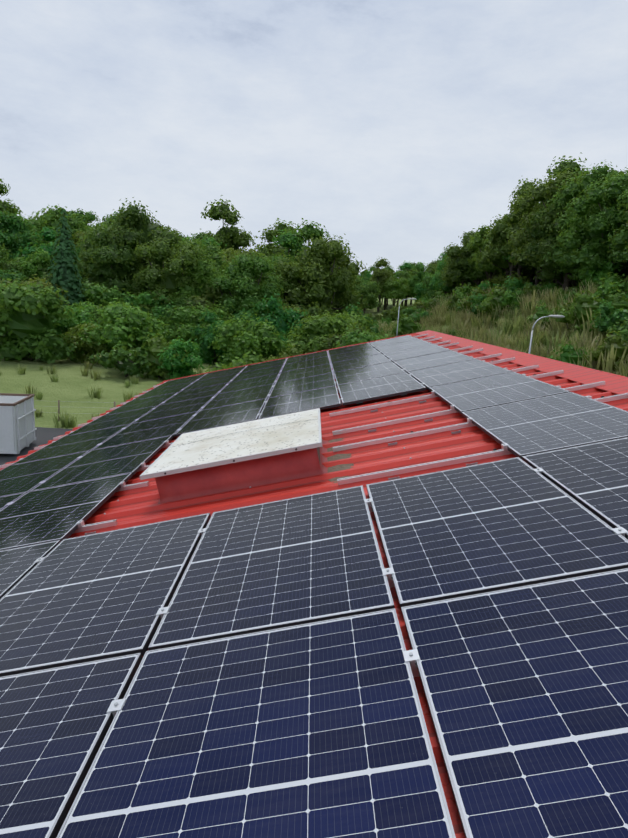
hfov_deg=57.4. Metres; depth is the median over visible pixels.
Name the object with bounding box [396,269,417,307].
tree wood
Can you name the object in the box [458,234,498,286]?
bank tree
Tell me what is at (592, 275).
bank shrub
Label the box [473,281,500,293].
bank shrub
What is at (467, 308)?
bank grass
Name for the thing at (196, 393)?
pv module
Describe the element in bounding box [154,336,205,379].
meadow bush
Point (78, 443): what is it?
pv module
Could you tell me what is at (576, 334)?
bank grass
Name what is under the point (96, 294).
edge bush
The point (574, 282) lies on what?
bank tree
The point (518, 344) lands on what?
bank grass
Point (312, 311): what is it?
lane side bush
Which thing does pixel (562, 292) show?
bank shrub
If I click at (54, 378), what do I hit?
meadow grass
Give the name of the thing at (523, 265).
bank tree
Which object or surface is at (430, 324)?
bank grass
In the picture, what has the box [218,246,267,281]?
tree wood
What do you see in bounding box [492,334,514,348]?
bank grass
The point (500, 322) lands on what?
bank grass
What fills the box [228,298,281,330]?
edge bush
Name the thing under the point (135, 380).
meadow grass
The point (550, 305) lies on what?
bank grass
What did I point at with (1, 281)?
edge bush
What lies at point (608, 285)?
bank shrub
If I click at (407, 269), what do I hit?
tree wood
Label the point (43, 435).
asphalt yard pavement
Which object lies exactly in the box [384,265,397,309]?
tree wood
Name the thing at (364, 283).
tree wood
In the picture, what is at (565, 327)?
bank grass
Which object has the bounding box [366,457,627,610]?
pv module
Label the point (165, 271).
tree wood
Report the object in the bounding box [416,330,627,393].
roof ridge cap
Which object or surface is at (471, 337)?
bank grass
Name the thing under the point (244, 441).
rooflight cover
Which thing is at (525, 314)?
bank grass
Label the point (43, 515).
pv module
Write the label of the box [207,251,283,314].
tree wood
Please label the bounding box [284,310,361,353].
meadow bush
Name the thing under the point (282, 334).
edge bush
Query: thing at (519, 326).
bank grass
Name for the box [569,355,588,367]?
bank grass
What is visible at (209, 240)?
tree wood
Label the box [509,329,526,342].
bank grass
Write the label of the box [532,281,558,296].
bank shrub
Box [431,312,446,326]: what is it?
bank grass
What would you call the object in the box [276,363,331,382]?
pv module
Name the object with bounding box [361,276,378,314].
tree wood
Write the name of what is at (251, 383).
pv module
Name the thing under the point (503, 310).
bank grass
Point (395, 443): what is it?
pv rail hooks
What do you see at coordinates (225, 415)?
pv module
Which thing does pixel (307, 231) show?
tree wood
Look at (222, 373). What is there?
pv module
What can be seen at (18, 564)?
pv module
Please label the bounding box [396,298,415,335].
street lamp
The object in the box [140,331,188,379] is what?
meadow shrub
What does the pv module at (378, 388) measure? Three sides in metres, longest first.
1.712 x 1.128 x 0.036 m
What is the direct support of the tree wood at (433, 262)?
on the terrain ground at (68, 387)
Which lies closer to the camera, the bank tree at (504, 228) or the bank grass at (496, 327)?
the bank grass at (496, 327)
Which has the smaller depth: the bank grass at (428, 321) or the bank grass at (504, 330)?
the bank grass at (504, 330)
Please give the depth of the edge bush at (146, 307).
63.44 m
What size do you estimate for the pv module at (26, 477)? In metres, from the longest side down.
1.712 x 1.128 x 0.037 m
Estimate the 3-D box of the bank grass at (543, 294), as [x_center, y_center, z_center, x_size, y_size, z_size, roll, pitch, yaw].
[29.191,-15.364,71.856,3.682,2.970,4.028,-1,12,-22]
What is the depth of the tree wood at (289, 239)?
80.06 m
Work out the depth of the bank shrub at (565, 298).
65.81 m
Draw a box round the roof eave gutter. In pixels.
[27,332,417,454]
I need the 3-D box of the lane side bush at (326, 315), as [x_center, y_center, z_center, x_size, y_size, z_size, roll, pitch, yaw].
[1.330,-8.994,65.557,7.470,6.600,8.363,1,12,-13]
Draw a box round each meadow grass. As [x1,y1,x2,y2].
[15,365,26,374]
[20,383,39,394]
[33,389,43,399]
[35,408,42,416]
[43,363,57,373]
[49,373,58,381]
[49,408,75,428]
[59,414,79,428]
[79,367,91,375]
[84,360,93,368]
[84,384,105,398]
[90,367,101,379]
[121,386,141,401]
[123,378,134,387]
[129,374,139,383]
[162,373,171,380]
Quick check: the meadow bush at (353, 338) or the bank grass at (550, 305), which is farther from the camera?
the bank grass at (550, 305)
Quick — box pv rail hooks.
[85,339,603,534]
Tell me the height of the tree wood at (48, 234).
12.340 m
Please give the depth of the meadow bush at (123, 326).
48.04 m
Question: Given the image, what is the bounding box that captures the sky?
[0,0,627,277]
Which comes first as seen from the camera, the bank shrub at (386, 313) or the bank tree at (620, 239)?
the bank tree at (620, 239)
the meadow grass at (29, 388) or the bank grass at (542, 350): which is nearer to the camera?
the meadow grass at (29, 388)
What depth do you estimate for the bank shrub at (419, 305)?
115.17 m
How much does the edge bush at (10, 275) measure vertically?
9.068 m
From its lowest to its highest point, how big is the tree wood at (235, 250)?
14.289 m
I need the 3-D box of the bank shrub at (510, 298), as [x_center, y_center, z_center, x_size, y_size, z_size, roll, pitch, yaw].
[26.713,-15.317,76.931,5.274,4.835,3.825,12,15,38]
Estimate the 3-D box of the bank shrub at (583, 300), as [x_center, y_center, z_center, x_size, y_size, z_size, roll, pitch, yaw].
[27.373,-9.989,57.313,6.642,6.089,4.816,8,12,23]
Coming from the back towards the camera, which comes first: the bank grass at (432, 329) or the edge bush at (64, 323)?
the bank grass at (432, 329)
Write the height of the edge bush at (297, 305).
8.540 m
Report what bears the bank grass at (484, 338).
on the terrain ground at (68, 387)
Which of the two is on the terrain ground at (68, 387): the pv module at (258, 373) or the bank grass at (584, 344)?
the bank grass at (584, 344)
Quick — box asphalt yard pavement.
[0,427,72,464]
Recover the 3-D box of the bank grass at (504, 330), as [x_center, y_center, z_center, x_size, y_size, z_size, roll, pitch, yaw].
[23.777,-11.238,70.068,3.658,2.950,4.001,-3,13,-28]
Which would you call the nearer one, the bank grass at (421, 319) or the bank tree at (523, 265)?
the bank tree at (523, 265)
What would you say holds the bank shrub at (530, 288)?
on the terrain ground at (68, 387)
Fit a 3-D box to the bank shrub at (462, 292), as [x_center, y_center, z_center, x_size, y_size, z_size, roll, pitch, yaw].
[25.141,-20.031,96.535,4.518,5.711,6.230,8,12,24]
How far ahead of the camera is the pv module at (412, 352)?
11.76 m
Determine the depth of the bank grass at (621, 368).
46.00 m
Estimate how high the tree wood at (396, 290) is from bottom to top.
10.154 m
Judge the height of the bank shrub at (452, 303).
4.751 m
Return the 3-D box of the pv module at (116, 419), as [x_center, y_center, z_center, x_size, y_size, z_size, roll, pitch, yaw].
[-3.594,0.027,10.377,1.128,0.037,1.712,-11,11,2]
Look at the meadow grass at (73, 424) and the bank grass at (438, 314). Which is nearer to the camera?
the meadow grass at (73, 424)
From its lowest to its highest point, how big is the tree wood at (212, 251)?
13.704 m
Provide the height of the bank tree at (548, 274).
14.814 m
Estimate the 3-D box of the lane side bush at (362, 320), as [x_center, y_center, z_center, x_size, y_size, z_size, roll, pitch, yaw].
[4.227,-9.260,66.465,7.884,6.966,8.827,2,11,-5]
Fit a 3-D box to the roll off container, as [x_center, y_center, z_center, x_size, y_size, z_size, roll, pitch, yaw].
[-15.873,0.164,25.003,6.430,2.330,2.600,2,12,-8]
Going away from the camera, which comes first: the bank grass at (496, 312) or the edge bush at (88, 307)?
the edge bush at (88, 307)
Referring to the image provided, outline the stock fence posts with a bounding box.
[35,400,115,420]
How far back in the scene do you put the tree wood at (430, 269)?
157.07 m
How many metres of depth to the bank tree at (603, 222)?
63.35 m
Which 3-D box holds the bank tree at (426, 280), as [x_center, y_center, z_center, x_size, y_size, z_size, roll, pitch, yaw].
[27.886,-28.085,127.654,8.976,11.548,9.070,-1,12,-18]
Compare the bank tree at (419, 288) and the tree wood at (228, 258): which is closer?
the tree wood at (228, 258)
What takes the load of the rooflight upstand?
on the roof sheet
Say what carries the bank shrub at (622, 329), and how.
on the terrain ground at (68, 387)
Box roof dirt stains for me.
[317,438,353,482]
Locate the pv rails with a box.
[0,334,627,676]
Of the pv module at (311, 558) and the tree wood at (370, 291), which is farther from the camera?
the tree wood at (370, 291)
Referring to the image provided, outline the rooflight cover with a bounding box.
[140,408,321,479]
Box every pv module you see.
[0,451,88,496]
[0,473,132,550]
[0,492,25,509]
[0,513,210,676]
[0,540,60,598]
[0,653,141,837]
[12,424,129,464]
[31,435,172,490]
[56,608,455,837]
[66,406,156,435]
[93,411,197,449]
[103,392,178,415]
[131,382,193,400]
[132,395,215,423]
[148,485,394,650]
[152,373,206,389]
[160,383,228,404]
[175,398,266,436]
[180,373,238,391]
[197,366,246,380]
[200,384,273,410]
[218,373,278,393]
[231,365,283,381]
[240,358,286,372]
[258,385,340,418]
[269,372,335,397]
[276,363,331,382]
[281,356,329,372]
[285,350,327,363]
[328,343,372,355]
[329,348,380,362]
[331,354,391,371]
[334,362,404,385]
[338,372,425,404]
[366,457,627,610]
[369,335,417,347]
[374,339,431,353]
[382,344,449,361]
[393,350,475,372]
[401,568,627,837]
[408,359,511,389]
[429,372,569,414]
[462,392,627,458]
[522,437,627,538]
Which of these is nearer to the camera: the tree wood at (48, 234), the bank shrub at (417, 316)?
the tree wood at (48, 234)
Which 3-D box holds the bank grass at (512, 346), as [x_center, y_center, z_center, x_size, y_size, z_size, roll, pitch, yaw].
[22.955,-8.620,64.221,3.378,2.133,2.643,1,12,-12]
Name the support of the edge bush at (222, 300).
on the terrain ground at (68, 387)
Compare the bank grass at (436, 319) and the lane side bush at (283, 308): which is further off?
the bank grass at (436, 319)
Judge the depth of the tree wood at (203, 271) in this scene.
65.67 m
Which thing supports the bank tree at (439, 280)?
on the terrain ground at (68, 387)
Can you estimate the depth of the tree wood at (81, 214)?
90.11 m
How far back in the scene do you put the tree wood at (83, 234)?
78.22 m
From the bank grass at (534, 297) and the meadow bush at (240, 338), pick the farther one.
the bank grass at (534, 297)
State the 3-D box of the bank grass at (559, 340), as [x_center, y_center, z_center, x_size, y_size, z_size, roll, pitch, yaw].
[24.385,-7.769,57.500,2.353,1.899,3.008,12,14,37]
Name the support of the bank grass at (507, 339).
on the terrain ground at (68, 387)
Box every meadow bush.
[0,275,84,363]
[75,298,168,370]
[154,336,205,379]
[207,313,292,365]
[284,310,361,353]
[331,325,393,347]
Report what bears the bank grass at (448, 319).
on the terrain ground at (68, 387)
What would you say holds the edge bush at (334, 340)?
on the terrain ground at (68, 387)
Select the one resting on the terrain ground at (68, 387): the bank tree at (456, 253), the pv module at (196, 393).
the bank tree at (456, 253)
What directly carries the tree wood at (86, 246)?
on the terrain ground at (68, 387)
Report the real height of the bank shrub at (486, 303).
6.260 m
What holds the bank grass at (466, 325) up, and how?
on the terrain ground at (68, 387)
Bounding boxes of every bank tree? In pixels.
[413,274,432,300]
[419,268,451,297]
[425,275,450,298]
[426,246,447,294]
[433,256,468,291]
[435,258,454,292]
[438,228,479,287]
[440,255,477,290]
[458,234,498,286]
[463,225,514,280]
[474,235,535,277]
[483,195,520,276]
[485,176,542,276]
[502,252,541,285]
[504,166,581,282]
[512,205,544,281]
[519,197,572,283]
[525,191,585,290]
[538,155,589,284]
[541,160,626,267]
[554,200,627,279]
[555,170,627,273]
[570,280,576,289]
[603,189,627,262]
[608,168,627,175]
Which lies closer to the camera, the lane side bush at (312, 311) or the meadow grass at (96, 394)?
the meadow grass at (96, 394)
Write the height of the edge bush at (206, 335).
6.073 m
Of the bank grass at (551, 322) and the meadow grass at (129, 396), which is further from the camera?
the bank grass at (551, 322)
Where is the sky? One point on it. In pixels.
(401, 129)
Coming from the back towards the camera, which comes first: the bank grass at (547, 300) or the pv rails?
the bank grass at (547, 300)
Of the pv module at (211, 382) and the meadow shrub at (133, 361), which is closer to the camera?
the pv module at (211, 382)
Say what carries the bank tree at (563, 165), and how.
on the terrain ground at (68, 387)
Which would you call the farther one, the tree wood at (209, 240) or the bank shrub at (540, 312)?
the tree wood at (209, 240)
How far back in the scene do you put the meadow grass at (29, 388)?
37.29 m
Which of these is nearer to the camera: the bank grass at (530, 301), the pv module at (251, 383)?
the pv module at (251, 383)
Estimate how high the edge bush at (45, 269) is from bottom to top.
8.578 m
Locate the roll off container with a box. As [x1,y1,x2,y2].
[0,393,36,453]
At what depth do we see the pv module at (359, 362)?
11.80 m
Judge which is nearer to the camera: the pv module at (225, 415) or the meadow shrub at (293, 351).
the pv module at (225, 415)
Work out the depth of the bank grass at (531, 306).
70.16 m
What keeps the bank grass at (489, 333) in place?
on the terrain ground at (68, 387)
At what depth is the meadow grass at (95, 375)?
43.24 m
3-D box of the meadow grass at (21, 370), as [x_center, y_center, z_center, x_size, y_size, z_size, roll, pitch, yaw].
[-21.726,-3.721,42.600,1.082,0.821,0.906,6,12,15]
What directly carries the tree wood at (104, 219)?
on the terrain ground at (68, 387)
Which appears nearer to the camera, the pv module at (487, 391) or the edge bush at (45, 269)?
the pv module at (487, 391)
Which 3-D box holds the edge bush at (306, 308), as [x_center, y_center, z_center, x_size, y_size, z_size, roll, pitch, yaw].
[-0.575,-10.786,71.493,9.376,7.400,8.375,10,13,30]
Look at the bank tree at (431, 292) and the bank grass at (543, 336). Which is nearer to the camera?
the bank grass at (543, 336)
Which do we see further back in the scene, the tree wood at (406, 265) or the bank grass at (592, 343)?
the tree wood at (406, 265)
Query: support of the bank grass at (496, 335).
on the terrain ground at (68, 387)
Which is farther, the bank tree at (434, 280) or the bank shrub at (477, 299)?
the bank tree at (434, 280)
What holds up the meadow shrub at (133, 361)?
on the terrain ground at (68, 387)
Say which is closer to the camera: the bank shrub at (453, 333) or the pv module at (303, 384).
the pv module at (303, 384)
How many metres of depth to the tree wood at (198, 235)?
99.34 m
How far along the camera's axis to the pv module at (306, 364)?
13.57 m
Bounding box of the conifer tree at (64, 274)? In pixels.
[44,208,87,306]
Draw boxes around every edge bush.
[0,259,20,275]
[0,269,29,284]
[0,278,26,290]
[20,274,70,305]
[31,258,52,281]
[50,311,74,337]
[58,320,113,363]
[61,303,98,333]
[66,299,103,325]
[78,279,126,307]
[90,302,138,323]
[106,280,134,305]
[119,287,179,342]
[135,298,154,316]
[156,294,214,346]
[157,302,221,343]
[172,284,237,338]
[172,301,235,342]
[190,308,232,364]
[210,292,234,312]
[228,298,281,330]
[255,293,308,356]
[266,294,305,313]
[274,322,298,356]
[300,302,330,317]
[320,323,367,349]
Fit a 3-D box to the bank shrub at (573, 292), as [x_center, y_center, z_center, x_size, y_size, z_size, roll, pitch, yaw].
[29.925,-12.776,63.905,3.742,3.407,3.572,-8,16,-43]
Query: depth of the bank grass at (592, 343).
50.54 m
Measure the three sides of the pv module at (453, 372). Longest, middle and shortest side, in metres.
1.712 x 1.128 x 0.035 m
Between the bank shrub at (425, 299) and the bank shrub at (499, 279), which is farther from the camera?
the bank shrub at (425, 299)
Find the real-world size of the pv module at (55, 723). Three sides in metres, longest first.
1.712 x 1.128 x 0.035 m
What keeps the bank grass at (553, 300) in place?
on the terrain ground at (68, 387)
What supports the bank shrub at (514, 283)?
on the terrain ground at (68, 387)
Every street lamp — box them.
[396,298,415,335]
[528,315,564,353]
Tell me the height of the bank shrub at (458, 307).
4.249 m
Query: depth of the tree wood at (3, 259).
66.67 m
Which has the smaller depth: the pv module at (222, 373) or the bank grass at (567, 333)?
the pv module at (222, 373)
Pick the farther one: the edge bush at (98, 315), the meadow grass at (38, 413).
the edge bush at (98, 315)
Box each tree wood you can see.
[0,178,22,217]
[0,211,46,261]
[0,243,23,273]
[2,223,44,245]
[11,248,80,282]
[12,226,85,281]
[21,205,89,245]
[49,206,91,230]
[70,229,86,249]
[73,218,114,281]
[76,227,145,294]
[77,221,112,243]
[84,211,99,229]
[87,214,114,232]
[102,197,187,291]
[121,236,207,306]
[168,253,242,307]
[170,237,229,274]
[182,234,226,250]
[187,231,213,240]
[194,195,257,253]
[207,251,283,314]
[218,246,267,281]
[222,246,257,254]
[254,218,303,256]
[254,251,304,307]
[260,227,306,281]
[276,233,369,316]
[284,218,328,260]
[297,260,363,308]
[350,276,381,315]
[359,270,371,310]
[359,281,376,311]
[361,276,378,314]
[369,257,393,311]
[380,277,409,309]
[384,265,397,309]
[395,261,413,305]
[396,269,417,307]
[403,262,417,273]
[406,262,431,295]
[424,261,441,274]
[426,260,438,267]
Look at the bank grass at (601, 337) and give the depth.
52.53 m
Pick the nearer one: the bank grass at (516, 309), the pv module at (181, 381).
the pv module at (181, 381)
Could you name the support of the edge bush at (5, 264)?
on the terrain ground at (68, 387)
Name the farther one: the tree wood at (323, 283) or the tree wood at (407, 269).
the tree wood at (407, 269)
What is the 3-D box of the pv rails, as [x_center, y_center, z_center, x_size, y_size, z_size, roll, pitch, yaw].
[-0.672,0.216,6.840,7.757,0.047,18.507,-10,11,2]
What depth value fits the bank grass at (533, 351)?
58.37 m
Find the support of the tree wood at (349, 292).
on the terrain ground at (68, 387)
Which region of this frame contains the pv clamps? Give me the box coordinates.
[6,335,627,716]
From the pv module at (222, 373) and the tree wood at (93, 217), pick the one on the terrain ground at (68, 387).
the tree wood at (93, 217)
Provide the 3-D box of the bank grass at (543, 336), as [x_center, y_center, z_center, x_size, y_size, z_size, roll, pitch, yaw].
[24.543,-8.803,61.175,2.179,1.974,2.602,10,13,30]
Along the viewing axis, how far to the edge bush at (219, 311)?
61.93 m
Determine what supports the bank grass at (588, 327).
on the terrain ground at (68, 387)
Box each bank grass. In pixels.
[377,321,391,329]
[411,313,431,324]
[417,323,437,331]
[421,320,432,328]
[426,314,442,326]
[428,301,444,314]
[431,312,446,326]
[433,308,443,317]
[441,310,456,325]
[452,317,475,331]
[456,310,483,325]
[457,310,480,321]
[460,300,473,318]
[460,324,487,339]
[461,332,480,341]
[464,313,483,329]
[472,332,504,342]
[475,314,495,330]
[476,302,486,320]
[481,325,509,343]
[484,328,515,343]
[489,304,501,320]
[492,303,514,317]
[492,321,502,334]
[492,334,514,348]
[493,316,511,330]
[494,302,511,318]
[495,318,521,337]
[496,332,523,345]
[500,316,524,336]
[501,315,525,331]
[503,306,521,321]
[507,336,522,348]
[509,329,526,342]
[509,338,523,350]
[513,312,533,330]
[513,329,538,353]
[514,323,524,332]
[517,290,543,312]
[519,302,539,319]
[521,318,543,328]
[521,328,548,351]
[522,292,543,314]
[522,297,542,314]
[524,319,549,334]
[524,325,543,343]
[531,344,550,354]
[534,287,561,301]
[534,339,557,356]
[535,328,551,345]
[535,345,557,356]
[543,290,556,306]
[543,304,574,326]
[543,317,564,335]
[544,329,569,350]
[546,313,556,331]
[546,314,576,337]
[546,334,568,344]
[547,294,555,308]
[548,287,567,307]
[548,345,564,359]
[550,291,577,309]
[557,328,575,342]
[560,337,601,355]
[561,331,589,347]
[567,330,602,350]
[568,331,596,344]
[569,343,615,369]
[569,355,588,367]
[570,305,596,338]
[571,282,604,296]
[580,280,596,294]
[580,316,608,340]
[585,343,627,372]
[594,332,611,346]
[609,360,624,373]
[612,360,627,376]
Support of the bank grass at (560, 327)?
on the terrain ground at (68, 387)
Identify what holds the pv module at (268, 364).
on the roof sheet
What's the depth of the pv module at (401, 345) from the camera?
13.51 m
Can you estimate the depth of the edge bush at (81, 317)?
55.25 m
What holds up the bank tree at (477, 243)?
on the terrain ground at (68, 387)
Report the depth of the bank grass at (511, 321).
70.31 m
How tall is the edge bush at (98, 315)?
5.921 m
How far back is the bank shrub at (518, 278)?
85.65 m
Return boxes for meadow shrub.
[89,344,152,376]
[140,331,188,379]
[205,348,263,372]
[263,351,292,360]
[277,343,306,358]
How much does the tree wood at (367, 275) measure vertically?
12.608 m
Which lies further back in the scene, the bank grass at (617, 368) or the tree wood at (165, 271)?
the tree wood at (165, 271)
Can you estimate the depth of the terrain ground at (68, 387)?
41.11 m
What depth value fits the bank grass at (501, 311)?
76.92 m
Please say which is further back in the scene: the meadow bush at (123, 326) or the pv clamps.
the meadow bush at (123, 326)
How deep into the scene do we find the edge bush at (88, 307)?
57.89 m
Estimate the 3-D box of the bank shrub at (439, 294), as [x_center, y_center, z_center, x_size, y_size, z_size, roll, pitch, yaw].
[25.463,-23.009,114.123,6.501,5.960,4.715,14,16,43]
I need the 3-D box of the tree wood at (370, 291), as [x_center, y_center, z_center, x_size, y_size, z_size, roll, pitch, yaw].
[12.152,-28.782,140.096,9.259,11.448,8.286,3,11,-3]
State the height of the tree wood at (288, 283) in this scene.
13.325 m
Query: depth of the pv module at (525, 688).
1.84 m
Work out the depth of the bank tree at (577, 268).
66.88 m
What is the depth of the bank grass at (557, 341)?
56.33 m
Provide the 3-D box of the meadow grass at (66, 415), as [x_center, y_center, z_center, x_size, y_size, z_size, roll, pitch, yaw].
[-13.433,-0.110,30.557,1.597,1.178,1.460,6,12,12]
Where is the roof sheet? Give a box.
[0,333,627,837]
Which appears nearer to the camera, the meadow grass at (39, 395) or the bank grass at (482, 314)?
the meadow grass at (39, 395)
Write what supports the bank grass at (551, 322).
on the terrain ground at (68, 387)
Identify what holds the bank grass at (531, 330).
on the terrain ground at (68, 387)
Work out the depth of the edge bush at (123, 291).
67.14 m
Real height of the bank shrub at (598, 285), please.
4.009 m
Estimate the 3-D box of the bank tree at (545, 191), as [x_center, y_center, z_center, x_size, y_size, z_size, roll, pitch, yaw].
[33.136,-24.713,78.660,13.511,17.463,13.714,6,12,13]
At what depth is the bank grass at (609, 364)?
46.07 m
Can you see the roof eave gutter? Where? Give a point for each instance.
(287, 357)
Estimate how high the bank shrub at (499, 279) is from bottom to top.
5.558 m
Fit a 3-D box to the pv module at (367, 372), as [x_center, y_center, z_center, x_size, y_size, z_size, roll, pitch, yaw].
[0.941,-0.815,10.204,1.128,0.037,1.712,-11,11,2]
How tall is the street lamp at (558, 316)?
7.584 m
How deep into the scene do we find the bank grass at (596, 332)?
53.23 m
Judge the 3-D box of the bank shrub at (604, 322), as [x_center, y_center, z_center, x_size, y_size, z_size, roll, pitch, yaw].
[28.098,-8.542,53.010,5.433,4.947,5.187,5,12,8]
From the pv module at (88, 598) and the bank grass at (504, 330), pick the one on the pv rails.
the pv module at (88, 598)
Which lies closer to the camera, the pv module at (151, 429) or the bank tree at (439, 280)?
the pv module at (151, 429)
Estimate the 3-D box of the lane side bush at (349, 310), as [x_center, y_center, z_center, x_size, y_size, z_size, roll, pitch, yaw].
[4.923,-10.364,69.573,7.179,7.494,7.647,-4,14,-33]
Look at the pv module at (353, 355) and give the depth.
13.53 m
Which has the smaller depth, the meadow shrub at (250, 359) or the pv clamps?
the pv clamps
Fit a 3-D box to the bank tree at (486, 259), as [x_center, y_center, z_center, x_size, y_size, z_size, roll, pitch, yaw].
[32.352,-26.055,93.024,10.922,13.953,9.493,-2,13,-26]
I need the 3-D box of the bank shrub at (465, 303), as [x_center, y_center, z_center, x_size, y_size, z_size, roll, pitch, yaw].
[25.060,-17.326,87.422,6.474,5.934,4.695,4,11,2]
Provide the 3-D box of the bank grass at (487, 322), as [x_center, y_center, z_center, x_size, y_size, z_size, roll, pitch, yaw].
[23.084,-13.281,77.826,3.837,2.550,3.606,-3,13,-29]
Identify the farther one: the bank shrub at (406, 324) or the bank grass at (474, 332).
the bank shrub at (406, 324)
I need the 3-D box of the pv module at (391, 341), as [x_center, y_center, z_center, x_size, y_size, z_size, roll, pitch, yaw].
[2.077,-2.064,15.283,1.128,0.037,1.712,-11,11,2]
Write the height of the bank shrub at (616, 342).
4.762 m
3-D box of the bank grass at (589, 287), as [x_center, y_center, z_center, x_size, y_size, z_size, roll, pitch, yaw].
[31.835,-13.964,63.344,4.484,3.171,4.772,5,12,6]
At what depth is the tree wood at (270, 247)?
90.79 m
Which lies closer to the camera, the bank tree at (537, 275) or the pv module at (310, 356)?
the pv module at (310, 356)
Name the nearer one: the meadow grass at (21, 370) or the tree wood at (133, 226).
the meadow grass at (21, 370)
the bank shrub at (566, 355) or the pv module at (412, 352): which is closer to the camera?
the pv module at (412, 352)
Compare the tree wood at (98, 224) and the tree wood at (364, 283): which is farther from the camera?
the tree wood at (364, 283)
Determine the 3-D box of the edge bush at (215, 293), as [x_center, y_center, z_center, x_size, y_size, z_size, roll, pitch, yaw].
[-12.549,-11.559,66.486,8.825,9.212,9.400,11,14,33]
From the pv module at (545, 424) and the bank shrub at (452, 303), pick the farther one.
the bank shrub at (452, 303)
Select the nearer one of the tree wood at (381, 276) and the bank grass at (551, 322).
the bank grass at (551, 322)
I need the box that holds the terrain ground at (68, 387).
[0,297,606,428]
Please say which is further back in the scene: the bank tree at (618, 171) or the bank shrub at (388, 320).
the bank shrub at (388, 320)
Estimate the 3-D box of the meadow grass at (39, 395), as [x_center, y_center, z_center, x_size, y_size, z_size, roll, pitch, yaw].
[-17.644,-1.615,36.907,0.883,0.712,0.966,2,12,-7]
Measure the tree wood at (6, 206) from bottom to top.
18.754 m
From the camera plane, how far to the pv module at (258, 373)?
13.62 m
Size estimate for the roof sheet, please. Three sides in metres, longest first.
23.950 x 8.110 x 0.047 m
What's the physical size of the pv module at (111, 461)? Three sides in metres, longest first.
1.712 x 1.128 x 0.035 m
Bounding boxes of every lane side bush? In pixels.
[275,303,311,324]
[287,302,324,328]
[305,311,342,322]
[332,308,380,338]
[339,302,387,335]
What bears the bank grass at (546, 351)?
on the terrain ground at (68, 387)
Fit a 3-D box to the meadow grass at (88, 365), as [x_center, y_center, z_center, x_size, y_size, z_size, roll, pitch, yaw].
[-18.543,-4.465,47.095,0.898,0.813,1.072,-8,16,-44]
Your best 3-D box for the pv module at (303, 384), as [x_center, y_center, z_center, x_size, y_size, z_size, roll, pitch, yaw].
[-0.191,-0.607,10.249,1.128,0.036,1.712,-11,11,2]
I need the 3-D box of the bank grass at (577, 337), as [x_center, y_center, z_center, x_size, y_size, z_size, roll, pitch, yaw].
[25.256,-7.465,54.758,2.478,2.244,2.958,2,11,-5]
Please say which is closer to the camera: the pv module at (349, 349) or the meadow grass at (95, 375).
the pv module at (349, 349)
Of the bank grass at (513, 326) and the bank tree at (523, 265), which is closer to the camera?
the bank grass at (513, 326)
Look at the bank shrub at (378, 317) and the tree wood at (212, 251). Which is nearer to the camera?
the tree wood at (212, 251)
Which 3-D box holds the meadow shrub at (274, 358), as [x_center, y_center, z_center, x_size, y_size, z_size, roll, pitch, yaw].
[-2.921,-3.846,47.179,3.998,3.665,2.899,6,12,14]
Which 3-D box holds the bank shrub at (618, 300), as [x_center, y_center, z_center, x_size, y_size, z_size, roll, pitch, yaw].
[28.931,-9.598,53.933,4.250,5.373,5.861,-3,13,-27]
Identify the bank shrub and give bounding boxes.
[363,313,381,321]
[380,309,399,320]
[381,316,392,325]
[389,313,425,335]
[390,304,406,320]
[399,306,424,317]
[408,309,432,322]
[412,300,427,311]
[419,295,430,307]
[425,294,452,307]
[427,289,450,309]
[446,294,462,310]
[447,328,469,336]
[452,282,473,301]
[454,300,468,311]
[457,285,488,317]
[467,292,491,314]
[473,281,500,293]
[475,284,507,323]
[481,271,507,286]
[500,288,527,312]
[501,271,529,291]
[503,276,534,294]
[523,280,562,298]
[524,300,545,309]
[527,303,557,329]
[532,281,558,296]
[548,341,601,366]
[552,287,600,339]
[552,302,577,323]
[556,284,584,297]
[556,294,571,307]
[568,288,587,301]
[576,256,622,291]
[581,329,627,371]
[589,300,627,332]
[592,272,627,301]
[592,275,620,286]
[592,287,627,334]
[606,317,627,342]
[619,276,627,293]
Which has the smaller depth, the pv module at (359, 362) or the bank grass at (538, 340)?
the pv module at (359, 362)
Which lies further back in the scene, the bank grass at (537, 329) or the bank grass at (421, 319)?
the bank grass at (421, 319)
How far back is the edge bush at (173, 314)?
61.69 m
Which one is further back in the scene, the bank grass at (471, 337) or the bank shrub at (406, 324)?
the bank shrub at (406, 324)
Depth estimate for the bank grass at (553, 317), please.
60.77 m
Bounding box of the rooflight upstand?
[150,439,327,512]
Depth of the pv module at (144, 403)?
12.00 m
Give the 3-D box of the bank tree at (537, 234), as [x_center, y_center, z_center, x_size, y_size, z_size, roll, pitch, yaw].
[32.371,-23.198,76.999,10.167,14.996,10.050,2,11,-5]
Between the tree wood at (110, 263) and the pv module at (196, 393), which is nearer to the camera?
the pv module at (196, 393)
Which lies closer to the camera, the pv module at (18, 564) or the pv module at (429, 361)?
the pv module at (18, 564)
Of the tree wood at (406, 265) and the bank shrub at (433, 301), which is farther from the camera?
the tree wood at (406, 265)
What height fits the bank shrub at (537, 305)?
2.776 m
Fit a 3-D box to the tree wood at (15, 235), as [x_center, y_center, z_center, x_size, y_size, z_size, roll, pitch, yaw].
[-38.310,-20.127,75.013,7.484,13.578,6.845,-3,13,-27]
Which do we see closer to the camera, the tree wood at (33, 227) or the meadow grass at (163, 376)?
the meadow grass at (163, 376)
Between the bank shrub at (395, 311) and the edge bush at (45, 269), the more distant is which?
the bank shrub at (395, 311)
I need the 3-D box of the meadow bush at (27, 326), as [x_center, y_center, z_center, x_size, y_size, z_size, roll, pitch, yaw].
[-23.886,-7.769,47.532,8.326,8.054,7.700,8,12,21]
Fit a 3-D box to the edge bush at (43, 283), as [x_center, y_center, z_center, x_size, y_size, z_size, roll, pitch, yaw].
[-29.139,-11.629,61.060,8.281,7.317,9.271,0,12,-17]
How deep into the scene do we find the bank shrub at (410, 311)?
110.25 m
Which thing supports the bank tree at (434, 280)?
on the terrain ground at (68, 387)

